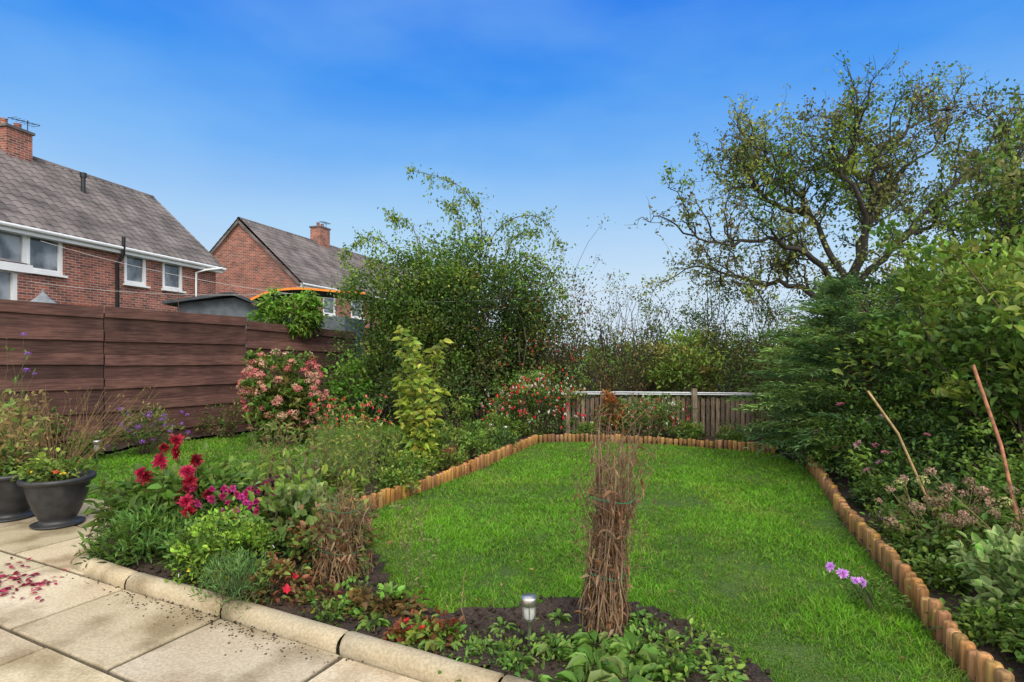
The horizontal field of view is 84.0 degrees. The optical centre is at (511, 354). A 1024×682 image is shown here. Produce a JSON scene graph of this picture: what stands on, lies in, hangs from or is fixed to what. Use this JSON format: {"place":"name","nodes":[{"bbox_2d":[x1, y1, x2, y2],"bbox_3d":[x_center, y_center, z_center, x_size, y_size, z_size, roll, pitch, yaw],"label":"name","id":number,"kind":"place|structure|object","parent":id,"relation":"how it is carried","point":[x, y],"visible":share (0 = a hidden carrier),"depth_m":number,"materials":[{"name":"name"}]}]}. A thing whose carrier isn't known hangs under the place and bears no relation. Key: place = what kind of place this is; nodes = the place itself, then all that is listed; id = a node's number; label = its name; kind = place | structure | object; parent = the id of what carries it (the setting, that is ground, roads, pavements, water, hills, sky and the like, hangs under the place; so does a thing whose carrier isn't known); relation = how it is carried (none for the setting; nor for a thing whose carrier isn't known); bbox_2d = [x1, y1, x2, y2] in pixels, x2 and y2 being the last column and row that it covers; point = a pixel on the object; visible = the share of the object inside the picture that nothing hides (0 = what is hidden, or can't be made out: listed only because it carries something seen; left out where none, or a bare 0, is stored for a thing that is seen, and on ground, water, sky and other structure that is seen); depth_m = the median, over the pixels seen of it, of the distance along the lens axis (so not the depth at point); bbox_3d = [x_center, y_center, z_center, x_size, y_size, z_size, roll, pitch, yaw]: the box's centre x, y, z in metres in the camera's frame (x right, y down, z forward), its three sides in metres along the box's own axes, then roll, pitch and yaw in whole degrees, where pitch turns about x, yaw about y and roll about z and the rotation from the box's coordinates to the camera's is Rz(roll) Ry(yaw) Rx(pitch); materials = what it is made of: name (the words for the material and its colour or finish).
{"place":"outdoors","nodes":[
{"label":"outdoors","id":0,"kind":"place"},
{"bbox_2d":[0,231,56,270],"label":"window glass","id":1,"kind":"object","parent":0,"point":[43,255],"visible":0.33,"depth_m":15.31,"materials":[{"name":"grey glass"}]},
{"bbox_2d":[0,498,420,681],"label":"patio paving","id":2,"kind":"structure","parent":0,"point":[78,628],"depth_m":2.96,"materials":[{"name":"stone"}]},
{"bbox_2d":[0,399,52,522],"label":"plant pot","id":3,"kind":"object","parent":2,"relation":"on","point":[14,505],"visible":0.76,"depth_m":5.10,"materials":[{"name":"grey plastic"}]},
{"bbox_2d":[8,447,105,529],"bbox_3d":[-3.932,1.143,4.970,0.640,0.661,0.580,0,0,-28],"label":"plant pot","id":4,"kind":"object","parent":2,"relation":"on","point":[54,497],"visible":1,"depth_m":4.83,"materials":[{"name":"grey plastic"}]},
{"bbox_2d":[57,421,406,507],"bbox_3d":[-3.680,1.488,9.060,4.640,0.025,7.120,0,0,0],"label":"lawn","id":5,"kind":"structure","parent":0,"point":[235,460],"depth_m":8.51,"materials":[{"name":"green plant"}]},
{"bbox_2d":[0,382,159,470],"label":"dried grass clump","id":6,"kind":"object","parent":5,"relation":"on","point":[56,438],"visible":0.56,"depth_m":7.08,"materials":[{"name":"brown plant"}]},
{"bbox_2d":[104,401,198,455],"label":"buddleia plant","id":7,"kind":"object","parent":5,"relation":"on","point":[141,442],"visible":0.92,"depth_m":8.40,"materials":[{"name":"green plant"}]},
{"bbox_2d":[236,346,331,445],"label":"hydrangea bush","id":8,"kind":"object","parent":5,"relation":"on","point":[268,397],"visible":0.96,"depth_m":9.16,"materials":[{"name":"pink plant"}]},
{"bbox_2d":[319,349,381,426],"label":"climbing plant","id":9,"kind":"object","parent":5,"relation":"on","point":[349,391],"visible":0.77,"depth_m":11.35,"materials":[{"name":"green plant"}]},
{"bbox_2d":[0,0,1023,355],"label":"sky","id":10,"kind":"structure","parent":0,"point":[291,116],"materials":[{"name":"blue"}]},
{"bbox_2d":[78,356,1023,681],"bbox_3d":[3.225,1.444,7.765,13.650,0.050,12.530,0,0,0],"label":"soil bed","id":11,"kind":"object","parent":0,"point":[469,613],"visible":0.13,"depth_m":3.15,"materials":[{"name":"brown soil"}]},
{"bbox_2d":[0,257,32,299],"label":"conservatory","id":12,"kind":"object","parent":11,"relation":"on","point":[10,270],"visible":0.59,"depth_m":11.10,"materials":[{"name":"plastic"}]},
{"bbox_2d":[17,243,215,312],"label":"walls","id":13,"kind":"structure","parent":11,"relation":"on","point":[82,271],"depth_m":17.19,"materials":[{"name":"brick"}]},
{"bbox_2d":[0,148,224,267],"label":"tiled roof","id":14,"kind":"structure","parent":13,"relation":"on","point":[40,193],"depth_m":18.14,"materials":[{"name":"tile"}]},
{"bbox_2d":[0,126,32,162],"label":"chimney stack","id":15,"kind":"object","parent":14,"relation":"on","point":[16,143],"visible":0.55,"depth_m":17.32,"materials":[{"name":"red brick"}]},
{"bbox_2d":[0,221,226,273],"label":"fascia and gutter","id":16,"kind":"structure","parent":13,"relation":"attached to","point":[18,229],"depth_m":16.75,"materials":[{"name":"white plastic"}]},
{"bbox_2d":[71,492,205,568],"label":"leafy border plant","id":17,"kind":"object","parent":11,"relation":"on","point":[131,535],"visible":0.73,"depth_m":3.94,"materials":[{"name":"green plant"}]},
{"bbox_2d":[81,433,265,543],"bbox_3d":[-2.730,1.113,4.606,1.504,0.986,1.132,0,0,0],"label":"dahlia plant","id":18,"kind":"object","parent":11,"relation":"on","point":[177,494],"visible":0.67,"depth_m":4.42,"materials":[{"name":"green plant"}]},
{"bbox_2d":[0,299,355,452],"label":"board fence","id":19,"kind":"object","parent":11,"relation":"on","point":[191,363],"visible":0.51,"depth_m":9.44,"materials":[{"name":"brown wood"}]},
{"bbox_2d":[247,284,329,338],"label":"laurel bush","id":20,"kind":"object","parent":19,"relation":"on","point":[303,313],"visible":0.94,"depth_m":12.09,"materials":[{"name":"green plant"}]},
{"bbox_2d":[35,418,342,461],"bbox_3d":[-6.000,1.459,10.000,5.000,0.055,7.000,0,0,0],"label":"soil bed","id":21,"kind":"object","parent":11,"relation":"on","point":[109,448],"visible":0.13,"depth_m":9.17,"materials":[{"name":"brown soil"}]},
{"bbox_2d":[0,389,85,457],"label":"border plant","id":22,"kind":"object","parent":21,"relation":"on","point":[52,424],"visible":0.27,"depth_m":7.72,"materials":[{"name":"green plant"}]},
{"bbox_2d":[51,425,127,462],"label":"border plant","id":23,"kind":"object","parent":21,"relation":"on","point":[100,433],"visible":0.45,"depth_m":7.94,"materials":[{"name":"green plant"}]},
{"bbox_2d":[192,387,260,438],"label":"border plant","id":24,"kind":"object","parent":21,"relation":"on","point":[225,432],"visible":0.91,"depth_m":10.14,"materials":[{"name":"green plant"}]},
{"bbox_2d":[136,508,243,566],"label":"leafy border plant","id":25,"kind":"object","parent":11,"relation":"on","point":[161,547],"visible":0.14,"depth_m":3.92,"materials":[{"name":"green plant"}]},
{"bbox_2d":[162,292,267,364],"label":"garden shed","id":26,"kind":"structure","parent":11,"relation":"on","point":[230,304],"depth_m":14.58,"materials":[{"name":"grey metal"}]},
{"bbox_2d":[189,481,274,541],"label":"aster plant","id":27,"kind":"object","parent":11,"relation":"on","point":[243,498],"visible":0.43,"depth_m":4.31,"materials":[{"name":"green plant"}]},
{"bbox_2d":[160,496,305,592],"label":"feverfew plant","id":28,"kind":"object","parent":11,"relation":"on","point":[214,543],"visible":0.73,"depth_m":3.62,"materials":[{"name":"green plant"}]},
{"bbox_2d":[187,546,282,619],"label":"rosemary plant","id":29,"kind":"object","parent":11,"relation":"on","point":[209,571],"visible":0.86,"depth_m":3.24,"materials":[{"name":"green plant"}]},
{"bbox_2d":[233,551,316,604],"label":"begonia plant","id":30,"kind":"object","parent":11,"relation":"on","point":[286,573],"visible":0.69,"depth_m":3.37,"materials":[{"name":"green plant"}]},
{"bbox_2d":[236,449,336,557],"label":"leafy stem plant","id":31,"kind":"object","parent":11,"relation":"on","point":[287,503],"visible":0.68,"depth_m":4.11,"materials":[{"name":"green plant"}]},
{"bbox_2d":[241,410,347,490],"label":"seedhead perennial","id":32,"kind":"object","parent":11,"relation":"on","point":[270,457],"visible":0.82,"depth_m":5.26,"materials":[{"name":"green plant"}]},
{"bbox_2d":[70,523,532,681],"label":"stone kerb","id":33,"kind":"structure","parent":11,"relation":"on","point":[408,662],"depth_m":2.95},
{"bbox_2d":[270,510,346,573],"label":"begonia plant","id":34,"kind":"object","parent":11,"relation":"on","point":[306,534],"visible":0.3,"depth_m":3.81,"materials":[{"name":"green plant"}]},
{"bbox_2d":[250,287,371,401],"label":"outbuilding","id":35,"kind":"structure","parent":11,"relation":"on","point":[332,322],"depth_m":14.28,"materials":[{"name":"fabric"}]},
{"bbox_2d":[284,574,385,620],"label":"weeds","id":36,"kind":"object","parent":11,"relation":"on","point":[308,596],"visible":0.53,"depth_m":3.33,"materials":[{"name":"green plant"}]},
{"bbox_2d":[313,458,368,508],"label":"border plant","id":37,"kind":"object","parent":11,"relation":"on","point":[358,488],"visible":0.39,"depth_m":5.30,"materials":[{"name":"green plant"}]},
{"bbox_2d":[287,464,396,586],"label":"dried perennial clump","id":38,"kind":"object","parent":11,"relation":"on","point":[349,543],"visible":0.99,"depth_m":3.68,"materials":[{"name":"brown plant"}]},
{"bbox_2d":[304,416,382,496],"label":"seedhead perennial","id":39,"kind":"object","parent":11,"relation":"on","point":[333,460],"visible":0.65,"depth_m":5.75,"materials":[{"name":"green plant"}]},
{"bbox_2d":[309,392,391,469],"bbox_3d":[-2.030,1.004,7.110,1.072,1.044,0.882,0,0,0],"label":"red salvia","id":40,"kind":"object","parent":11,"relation":"on","point":[348,415],"visible":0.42,"depth_m":7.06,"materials":[{"name":"green plant"}]},
{"bbox_2d":[298,280,433,378],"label":"walls","id":41,"kind":"structure","parent":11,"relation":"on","point":[337,313],"depth_m":30.29,"materials":[{"name":"brick"}]},
{"bbox_2d":[212,224,297,308],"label":"gable","id":42,"kind":"structure","parent":41,"relation":"attached to","point":[242,256],"depth_m":27.35,"materials":[{"name":"brick"}]},
{"bbox_2d":[209,217,416,295],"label":"tiled roof","id":43,"kind":"structure","parent":41,"relation":"on","point":[306,260],"depth_m":29.52,"materials":[{"name":"tile"}]},
{"bbox_2d":[339,413,400,485],"bbox_3d":[-1.592,1.107,6.464,0.703,0.866,0.798,0,0,-19],"label":"red salvia","id":44,"kind":"object","parent":11,"relation":"on","point":[359,436],"visible":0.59,"depth_m":6.46,"materials":[{"name":"green plant"}]},
{"bbox_2d":[317,313,428,424],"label":"evergreen shrub","id":45,"kind":"object","parent":11,"relation":"on","point":[385,413],"visible":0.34,"depth_m":11.99,"materials":[{"name":"green plant"}]},
{"bbox_2d":[331,581,429,619],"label":"primrose clump","id":46,"kind":"object","parent":11,"relation":"on","point":[392,600],"visible":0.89,"depth_m":3.17,"materials":[{"name":"green plant"}]},
{"bbox_2d":[372,456,420,496],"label":"border plant","id":47,"kind":"object","parent":11,"relation":"on","point":[401,477],"visible":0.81,"depth_m":5.88,"materials":[{"name":"green plant"}]},
{"bbox_2d":[266,435,536,530],"bbox_3d":[-0.700,1.413,6.951,0.236,0.213,5.649,0,0,25],"label":"log roll edging","id":48,"kind":"object","parent":11,"relation":"on","point":[388,495],"visible":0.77,"depth_m":6.62,"materials":[{"name":"brown wood"}]},
{"bbox_2d":[390,325,453,469],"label":"magnolia shrub","id":49,"kind":"object","parent":11,"relation":"on","point":[416,415],"visible":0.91,"depth_m":7.14,"materials":[{"name":"green plant"}]},
{"bbox_2d":[381,605,467,658],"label":"primrose clump","id":50,"kind":"object","parent":11,"relation":"on","point":[417,632],"visible":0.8,"depth_m":2.86,"materials":[{"name":"green plant"}]},
{"bbox_2d":[365,317,522,428],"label":"evergreen shrub","id":51,"kind":"object","parent":11,"relation":"on","point":[445,398],"visible":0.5,"depth_m":11.09,"materials":[{"name":"green plant"}]},
{"bbox_2d":[317,162,578,424],"bbox_3d":[-1.358,-1.222,12.206,5.468,5.590,4.393,0,0,0],"label":"arching shrub tree","id":52,"kind":"object","parent":11,"relation":"on","point":[457,279],"visible":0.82,"depth_m":11.63,"materials":[{"name":"green plant"}]},
{"bbox_2d":[454,426,498,459],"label":"border plant","id":53,"kind":"object","parent":11,"relation":"on","point":[485,448],"visible":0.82,"depth_m":7.86,"materials":[{"name":"green plant"}]},
{"bbox_2d":[429,611,578,681],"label":"weeds","id":54,"kind":"object","parent":11,"relation":"on","point":[502,646],"visible":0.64,"depth_m":2.71,"materials":[{"name":"green plant"}]},
{"bbox_2d":[477,360,594,435],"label":"fuchsia bush","id":55,"kind":"object","parent":11,"relation":"on","point":[543,410],"visible":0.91,"depth_m":10.19,"materials":[{"name":"green plant"}]},
{"bbox_2d":[466,248,612,423],"bbox_3d":[0.481,-0.361,12.148,3.376,3.760,3.362,0,0,0],"label":"berry shrub","id":56,"kind":"object","parent":11,"relation":"on","point":[540,345],"visible":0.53,"depth_m":11.70,"materials":[{"name":"green plant"}]},
{"bbox_2d":[530,268,599,419],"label":"thicket shrub","id":57,"kind":"object","parent":11,"relation":"on","point":[573,372],"visible":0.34,"depth_m":12.77,"materials":[{"name":"green plant"}]},
{"bbox_2d":[563,643,627,679],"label":"dock weed","id":58,"kind":"object","parent":11,"relation":"on","point":[584,657],"visible":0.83,"depth_m":2.60,"materials":[{"name":"green plant"}]},
{"bbox_2d":[559,327,653,422],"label":"thicket shrub","id":59,"kind":"object","parent":11,"relation":"on","point":[608,385],"visible":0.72,"depth_m":11.51,"materials":[{"name":"green plant"}]},
{"bbox_2d":[364,309,851,388],"bbox_3d":[23.393,-0.609,33.311,97.073,4.905,22.563,0,0,0],"label":"distant tree line","id":60,"kind":"object","parent":11,"relation":"on","point":[598,339],"visible":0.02,"depth_m":31.87,"materials":[{"name":"green plant"}]},
{"bbox_2d":[591,387,629,440],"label":"red leaf shrub","id":61,"kind":"object","parent":11,"relation":"on","point":[611,399],"visible":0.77,"depth_m":9.88,"materials":[{"name":"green plant"}]},
{"bbox_2d":[557,381,668,638],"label":"tied dried stalks","id":62,"kind":"object","parent":11,"relation":"on","point":[600,595],"visible":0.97,"depth_m":2.96,"materials":[{"name":"brown plant"}]},
{"bbox_2d":[558,213,682,413],"bbox_3d":[2.322,-0.855,13.393,3.380,4.735,2.310,0,0,-43],"label":"thicket shrub","id":63,"kind":"object","parent":11,"relation":"on","point":[601,342],"visible":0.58,"depth_m":13.12,"materials":[{"name":"green plant"}]},
{"bbox_2d":[601,656,650,681],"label":"dock weed","id":64,"kind":"object","parent":11,"relation":"on","point":[633,675],"visible":0.82,"depth_m":2.54,"materials":[{"name":"green plant"}]},
{"bbox_2d":[605,632,663,667],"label":"dock weed","id":65,"kind":"object","parent":11,"relation":"on","point":[631,637],"visible":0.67,"depth_m":2.71,"materials":[{"name":"green plant"}]},
{"bbox_2d":[590,392,698,437],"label":"fuchsia bush","id":66,"kind":"object","parent":11,"relation":"on","point":[662,406],"visible":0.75,"depth_m":9.88,"materials":[{"name":"green plant"}]},
{"bbox_2d":[592,320,712,419],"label":"thicket shrub","id":67,"kind":"object","parent":11,"relation":"on","point":[650,388],"visible":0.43,"depth_m":11.86,"materials":[{"name":"green plant"}]},
{"bbox_2d":[564,604,748,681],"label":"weeds","id":68,"kind":"object","parent":11,"relation":"on","point":[691,653],"visible":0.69,"depth_m":2.69,"materials":[{"name":"green plant"}]},
{"bbox_2d":[598,270,718,415],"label":"thicket shrub","id":69,"kind":"object","parent":11,"relation":"on","point":[652,332],"visible":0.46,"depth_m":12.74,"materials":[{"name":"green plant"}]},
{"bbox_2d":[641,652,699,681],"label":"dock weed","id":70,"kind":"object","parent":11,"relation":"on","point":[656,668],"visible":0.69,"depth_m":2.57,"materials":[{"name":"green plant"}]},
{"bbox_2d":[562,388,803,436],"bbox_3d":[3.104,1.050,10.143,4.438,0.901,0.353,0,0,5],"label":"picket fence","id":71,"kind":"object","parent":11,"relation":"on","point":[695,403],"visible":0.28,"depth_m":10.17,"materials":[{"name":"wood"}]},
{"bbox_2d":[637,319,745,423],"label":"deciduous shrub","id":72,"kind":"object","parent":11,"relation":"on","point":[676,376],"visible":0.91,"depth_m":11.13,"materials":[{"name":"green plant"}]},
{"bbox_2d":[497,334,924,412],"bbox_3d":[7.840,0.468,15.446,17.724,2.316,3.786,0,0,0],"label":"background hedge","id":73,"kind":"object","parent":11,"relation":"on","point":[653,369],"visible":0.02,"depth_m":15.14,"materials":[{"name":"green plant"}]},
{"bbox_2d":[643,180,788,421],"bbox_3d":[4.334,-1.108,12.417,2.936,5.338,2.066,0,0,16],"label":"thicket shrub","id":74,"kind":"object","parent":11,"relation":"on","point":[713,323],"visible":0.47,"depth_m":12.25,"materials":[{"name":"green plant"}]},
{"bbox_2d":[678,265,833,422],"bbox_3d":[5.359,-0.227,12.037,3.698,3.574,2.473,0,0,0],"label":"thicket shrub","id":75,"kind":"object","parent":11,"relation":"on","point":[765,312],"visible":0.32,"depth_m":11.99,"materials":[{"name":"green plant"}]},
{"bbox_2d":[715,315,863,436],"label":"deciduous shrub","id":76,"kind":"object","parent":11,"relation":"on","point":[749,384],"visible":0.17,"depth_m":9.89,"materials":[{"name":"green plant"}]},
{"bbox_2d":[628,44,1023,428],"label":"hawthorn tree","id":77,"kind":"object","parent":11,"relation":"on","point":[873,191],"visible":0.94,"depth_m":10.82,"materials":[{"name":"green plant"}]},
{"bbox_2d":[722,268,975,477],"bbox_3d":[4.745,0.147,7.597,3.712,2.529,3.908,0,0,0],"label":"conifer shrub","id":78,"kind":"object","parent":11,"relation":"on","point":[834,323],"visible":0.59,"depth_m":7.39,"materials":[{"name":"green plant"}]},
{"bbox_2d":[792,381,940,470],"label":"hebe bush","id":79,"kind":"object","parent":11,"relation":"on","point":[840,399],"visible":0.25,"depth_m":6.85,"materials":[{"name":"green plant"}]},
{"bbox_2d":[800,400,963,494],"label":"rose bush","id":80,"kind":"object","parent":11,"relation":"on","point":[838,439],"visible":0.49,"depth_m":6.20,"materials":[{"name":"green plant"}]},
{"bbox_2d":[782,187,999,419],"bbox_3d":[7.629,-0.567,10.168,5.218,4.322,4.113,0,0,0],"label":"hedge shrub","id":81,"kind":"object","parent":11,"relation":"on","point":[886,259],"visible":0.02,"depth_m":9.99,"materials":[{"name":"green plant"}]},
{"bbox_2d":[806,458,1014,681],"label":"log roll edging","id":82,"kind":"object","parent":11,"relation":"on","point":[982,666],"visible":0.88,"depth_m":3.19,"materials":[{"name":"brown wood"}]},
{"bbox_2d":[836,433,999,525],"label":"rose bush","id":83,"kind":"object","parent":11,"relation":"on","point":[896,467],"visible":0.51,"depth_m":5.08,"materials":[{"name":"green plant"}]},
{"bbox_2d":[816,217,1023,471],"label":"broadleaf shrub","id":84,"kind":"object","parent":11,"relation":"on","point":[951,289],"visible":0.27,"depth_m":6.01,"materials":[{"name":"green plant"}]},
{"bbox_2d":[828,348,1023,525],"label":"dark evergreen shrub","id":85,"kind":"object","parent":11,"relation":"on","point":[947,434],"visible":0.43,"depth_m":5.21,"materials":[{"name":"green plant"}]},
{"bbox_2d":[841,179,1023,445],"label":"hedge shrub","id":86,"kind":"object","parent":11,"relation":"on","point":[952,225],"visible":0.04,"depth_m":8.42,"materials":[{"name":"green plant"}]},
{"bbox_2d":[887,546,997,597],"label":"ground cover plant","id":87,"kind":"object","parent":11,"relation":"on","point":[953,573],"visible":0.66,"depth_m":3.52,"materials":[{"name":"green plant"}]},
{"bbox_2d":[871,475,1020,578],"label":"sedum plant","id":88,"kind":"object","parent":11,"relation":"on","point":[947,516],"visible":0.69,"depth_m":3.92,"materials":[{"name":"green plant"}]},
{"bbox_2d":[875,200,1023,480],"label":"broadleaf shrub","id":89,"kind":"object","parent":11,"relation":"on","point":[993,335],"visible":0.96,"depth_m":4.75,"materials":[{"name":"green plant"}]},
{"bbox_2d":[916,418,1023,545],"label":"hebe bush","id":90,"kind":"object","parent":11,"relation":"on","point":[1016,477],"visible":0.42,"depth_m":4.20,"materials":[{"name":"green plant"}]},
{"bbox_2d":[923,467,1023,602],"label":"sedum plant","id":91,"kind":"object","parent":11,"relation":"on","point":[1019,522],"visible":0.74,"depth_m":3.47,"materials":[{"name":"green plant"}]},
{"bbox_2d":[928,586,1023,661],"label":"ground cover plant","id":92,"kind":"object","parent":11,"relation":"on","point":[971,621],"visible":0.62,"depth_m":2.89,"materials":[{"name":"green plant"}]},
{"bbox_2d":[939,74,1023,268],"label":"garden tree","id":93,"kind":"object","parent":11,"relation":"on","point":[1008,189],"visible":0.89,"depth_m":7.90,"materials":[{"name":"green plant"}]},
{"bbox_2d":[939,524,1023,653],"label":"variegated shrub","id":94,"kind":"object","parent":11,"relation":"on","point":[1006,560],"visible":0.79,"depth_m":3.02,"materials":[{"name":"green plant"}]},
{"bbox_2d":[971,365,1021,531],"bbox_3d":[3.199,0.735,3.724,0.024,1.335,0.316,0,0,-33],"label":"rusty stake","id":95,"kind":"object","parent":11,"relation":"on","point":[997,435],"visible":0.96,"depth_m":3.73,"materials":[{"name":"metal"}]},
{"bbox_2d":[980,597,1023,671],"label":"ground cover plant","id":96,"kind":"object","parent":11,"relation":"on","point":[1013,641],"visible":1,"depth_m":2.69,"materials":[{"name":"green plant"}]},
{"bbox_2d":[363,441,973,681],"bbox_3d":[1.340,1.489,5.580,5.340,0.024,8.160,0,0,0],"label":"lawn","id":97,"kind":"structure","parent":0,"point":[794,653],"depth_m":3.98,"materials":[{"name":"green plant"}]},
{"bbox_2d":[390,485,440,591],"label":"dried perennial","id":98,"kind":"object","parent":97,"relation":"on","point":[410,550],"visible":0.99,"depth_m":3.57,"materials":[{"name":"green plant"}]},
{"bbox_2d":[537,433,775,453],"bbox_3d":[2.226,1.425,9.267,3.738,0.190,0.480,0,0,17],"label":"log roll edging","id":99,"kind":"object","parent":97,"relation":"on","point":[689,442],"visible":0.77,"depth_m":9.35,"materials":[{"name":"brown wood"}]},
{"bbox_2d":[823,562,927,623],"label":"mallow plant","id":100,"kind":"object","parent":97,"relation":"on","point":[864,585],"visible":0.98,"depth_m":3.25,"materials":[{"name":"green plant"}]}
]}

